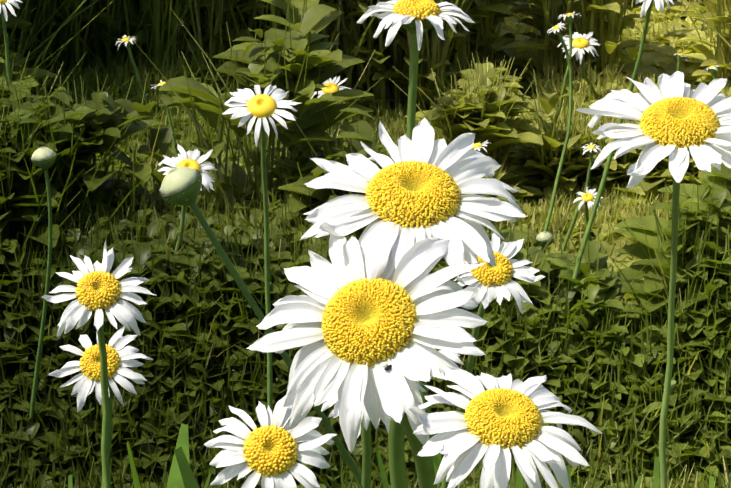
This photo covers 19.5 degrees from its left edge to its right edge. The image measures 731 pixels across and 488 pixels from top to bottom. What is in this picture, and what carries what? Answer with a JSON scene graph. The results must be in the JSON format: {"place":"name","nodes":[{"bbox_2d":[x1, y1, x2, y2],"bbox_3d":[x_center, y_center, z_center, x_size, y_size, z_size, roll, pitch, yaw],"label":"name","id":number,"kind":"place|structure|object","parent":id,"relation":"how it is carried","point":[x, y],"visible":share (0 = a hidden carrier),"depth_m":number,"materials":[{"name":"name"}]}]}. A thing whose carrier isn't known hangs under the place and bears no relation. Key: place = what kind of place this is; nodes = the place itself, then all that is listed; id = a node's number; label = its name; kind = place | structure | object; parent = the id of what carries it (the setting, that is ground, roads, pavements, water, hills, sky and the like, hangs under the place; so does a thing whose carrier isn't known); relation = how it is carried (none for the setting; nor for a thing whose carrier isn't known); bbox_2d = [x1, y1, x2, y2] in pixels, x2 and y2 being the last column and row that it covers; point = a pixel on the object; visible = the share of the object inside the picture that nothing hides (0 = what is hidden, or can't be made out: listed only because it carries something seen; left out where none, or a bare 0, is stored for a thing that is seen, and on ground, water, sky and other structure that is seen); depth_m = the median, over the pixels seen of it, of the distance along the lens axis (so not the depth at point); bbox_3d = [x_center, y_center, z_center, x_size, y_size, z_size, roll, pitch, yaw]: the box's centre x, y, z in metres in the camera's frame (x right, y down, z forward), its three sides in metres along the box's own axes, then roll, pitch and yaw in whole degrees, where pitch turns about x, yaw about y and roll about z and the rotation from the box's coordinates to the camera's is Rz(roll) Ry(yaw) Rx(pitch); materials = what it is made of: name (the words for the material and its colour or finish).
{"place":"outdoors","nodes":[
{"label":"outdoors","id":0,"kind":"place"},
{"bbox_2d":[623,0,706,8],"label":"meadow floor","id":1,"kind":"structure","parent":0,"point":[636,5],"depth_m":3.11,"materials":[{"name":"green plant"}]},
{"bbox_2d":[0,0,22,84],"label":"daisy","id":2,"kind":"object","parent":1,"relation":"on","point":[3,12],"visible":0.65,"depth_m":1.90,"materials":[{"name":"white plant"}]},
{"bbox_2d":[29,147,56,422],"bbox_3d":[-0.236,0.068,1.552,0.018,0.298,0.053,-16,25,-37],"label":"daisy bud","id":3,"kind":"object","parent":1,"relation":"on","point":[44,158],"visible":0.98,"depth_m":1.52,"materials":[{"name":"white plant"}]},
{"bbox_2d":[42,241,154,487],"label":"daisy","id":4,"kind":"object","parent":1,"relation":"on","point":[99,289],"visible":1,"depth_m":1.01,"materials":[{"name":"white plant"}]},
{"bbox_2d":[48,326,152,487],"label":"daisy","id":5,"kind":"object","parent":1,"relation":"on","point":[119,354],"visible":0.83,"depth_m":1.09,"materials":[{"name":"white plant"}]},
{"bbox_2d":[115,35,152,113],"bbox_3d":[-0.224,-0.112,2.181,0.058,0.206,0.025,0,20,-1],"label":"daisy","id":6,"kind":"object","parent":1,"relation":"on","point":[125,41],"visible":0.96,"depth_m":2.15,"materials":[{"name":"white plant"}]},
{"bbox_2d":[151,80,177,156],"bbox_3d":[-0.179,-0.058,2.033,0.047,0.204,0.025,5,21,14],"label":"daisy","id":7,"kind":"object","parent":1,"relation":"on","point":[159,85],"visible":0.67,"depth_m":2.01,"materials":[{"name":"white plant"}]},
{"bbox_2d":[158,144,216,252],"bbox_3d":[-0.145,0.036,1.730,0.056,0.236,0.049,0,20,-1],"label":"daisy","id":8,"kind":"object","parent":1,"relation":"on","point":[188,159],"visible":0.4,"depth_m":1.70,"materials":[{"name":"white plant"}]},
{"bbox_2d":[159,167,361,486],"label":"daisy bud","id":9,"kind":"object","parent":1,"relation":"on","point":[180,185],"visible":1,"depth_m":0.82,"materials":[{"name":"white plant"}]},
{"bbox_2d":[223,84,299,413],"bbox_3d":[-0.066,0.058,1.504,0.053,0.349,0.057,14,24,34],"label":"daisy","id":10,"kind":"object","parent":1,"relation":"on","point":[261,108],"visible":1,"depth_m":1.45,"materials":[{"name":"white plant"}]},
{"bbox_2d":[204,395,336,487],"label":"daisy","id":11,"kind":"object","parent":1,"relation":"on","point":[270,451],"visible":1,"depth_m":0.79,"materials":[{"name":"white plant"}]},
{"bbox_2d":[311,76,350,103],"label":"daisy","id":12,"kind":"object","parent":1,"relation":"on","point":[332,87],"visible":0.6,"depth_m":2.29,"materials":[{"name":"white plant"}]},
{"bbox_2d":[0,0,730,247],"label":"meadow leaves","id":13,"kind":"object","parent":1,"relation":"on","point":[657,58],"visible":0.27,"depth_m":2.43,"materials":[{"name":"green plant"}]},
{"bbox_2d":[0,0,730,487],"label":"meadow leaves","id":14,"kind":"object","parent":1,"relation":"on","point":[106,124],"visible":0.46,"depth_m":1.71,"materials":[{"name":"green plant"}]},
{"bbox_2d":[0,0,730,487],"bbox_3d":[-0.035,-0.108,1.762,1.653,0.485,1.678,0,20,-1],"label":"meadow grass","id":15,"kind":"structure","parent":1,"relation":"on","point":[66,202],"depth_m":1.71,"materials":[{"name":"green plant"}]},
{"bbox_2d":[246,234,487,487],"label":"daisy","id":16,"kind":"object","parent":1,"relation":"on","point":[351,328],"visible":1,"depth_m":0.45,"materials":[{"name":"white plant"}]},
{"bbox_2d":[383,364,392,372],"bbox_3d":[0.005,0.026,0.445,0.002,0.002,0.002,0,20,-1],"label":"fly","id":17,"kind":"object","parent":16,"relation":"on","point":[388,367],"visible":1,"depth_m":0.44,"materials":[{"name":"black"}]},
{"bbox_2d":[321,381,425,487],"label":"daisy","id":18,"kind":"object","parent":1,"relation":"on","point":[366,450],"depth_m":0.80,"materials":[{"name":"white plant"}]},
{"bbox_2d":[68,423,713,487],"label":"grass blades","id":19,"kind":"object","parent":1,"relation":"on","point":[181,475],"visible":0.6,"depth_m":0.99,"materials":[{"name":"green plant"}]},
{"bbox_2d":[300,118,526,487],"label":"daisy","id":20,"kind":"object","parent":1,"relation":"on","point":[415,191],"visible":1,"depth_m":0.47,"materials":[{"name":"white plant"}]},
{"bbox_2d":[357,0,474,458],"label":"daisy","id":21,"kind":"object","parent":1,"relation":"on","point":[416,19],"visible":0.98,"depth_m":0.84,"materials":[{"name":"white plant"}]},
{"bbox_2d":[417,348,463,381],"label":"daisy","id":22,"kind":"object","parent":1,"relation":"on","point":[453,356],"visible":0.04,"depth_m":1.04,"materials":[{"name":"white plant"}]},
{"bbox_2d":[471,140,488,230],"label":"daisy","id":23,"kind":"object","parent":1,"relation":"on","point":[478,147],"visible":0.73,"depth_m":2.03,"materials":[{"name":"white plant"}]},
{"bbox_2d":[441,233,544,487],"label":"daisy","id":24,"kind":"object","parent":1,"relation":"on","point":[493,282],"visible":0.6,"depth_m":1.01,"materials":[{"name":"white plant"}]},
{"bbox_2d":[409,366,601,487],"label":"daisy","id":25,"kind":"object","parent":1,"relation":"on","point":[499,421],"visible":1,"depth_m":0.42,"materials":[{"name":"white plant"}]},
{"bbox_2d":[535,231,553,252],"bbox_3d":[0.159,0.035,1.924,0.017,0.106,0.040,0,20,-1],"label":"daisy bud","id":26,"kind":"object","parent":1,"relation":"on","point":[541,239],"visible":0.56,"depth_m":1.89,"materials":[{"name":"white plant"}]},
{"bbox_2d":[539,22,571,250],"bbox_3d":[0.172,-0.065,1.960,0.027,0.268,0.085,4,20,11],"label":"daisy","id":27,"kind":"object","parent":1,"relation":"on","point":[556,29],"visible":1,"depth_m":1.96,"materials":[{"name":"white plant"}]},
{"bbox_2d":[549,12,580,136],"bbox_3d":[0.204,-0.138,2.238,0.041,0.216,0.023,-13,24,-32],"label":"daisy","id":28,"kind":"object","parent":1,"relation":"on","point":[569,18],"visible":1,"depth_m":2.21,"materials":[{"name":"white plant"}]},
{"bbox_2d":[434,0,706,303],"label":"meadow grass stalks","id":29,"kind":"object","parent":1,"relation":"on","point":[459,55],"visible":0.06,"depth_m":2.47,"materials":[{"name":"green plant"}]},
{"bbox_2d":[557,32,599,95],"bbox_3d":[0.263,-0.178,2.452,0.046,0.145,0.128,14,24,33],"label":"daisy","id":30,"kind":"object","parent":1,"relation":"on","point":[580,44],"visible":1,"depth_m":2.40,"materials":[{"name":"white plant"}]},
{"bbox_2d":[562,142,600,251],"bbox_3d":[0.203,-0.025,2.029,0.040,0.145,0.021,0,20,-1],"label":"daisy","id":31,"kind":"object","parent":1,"relation":"on","point":[591,149],"visible":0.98,"depth_m":2.02,"materials":[{"name":"white plant"}]},
{"bbox_2d":[573,187,602,240],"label":"daisy","id":32,"kind":"object","parent":1,"relation":"on","point":[587,197],"visible":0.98,"depth_m":1.91,"materials":[{"name":"white plant"}]},
{"bbox_2d":[567,0,679,307],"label":"daisy","id":33,"kind":"object","parent":1,"relation":"on","point":[646,7],"visible":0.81,"depth_m":1.67,"materials":[{"name":"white plant"}]},
{"bbox_2d":[576,71,730,487],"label":"daisy","id":34,"kind":"object","parent":1,"relation":"on","point":[680,124],"visible":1,"depth_m":0.53,"materials":[{"name":"white plant"}]},
{"bbox_2d":[674,53,688,70],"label":"daisy","id":35,"kind":"object","parent":1,"relation":"on","point":[679,58],"visible":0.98,"depth_m":2.27,"materials":[{"name":"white plant"}]},
{"bbox_2d":[702,65,718,183],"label":"daisy","id":36,"kind":"object","parent":1,"relation":"on","point":[712,69],"visible":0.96,"depth_m":1.97,"materials":[{"name":"white plant"}]}
]}

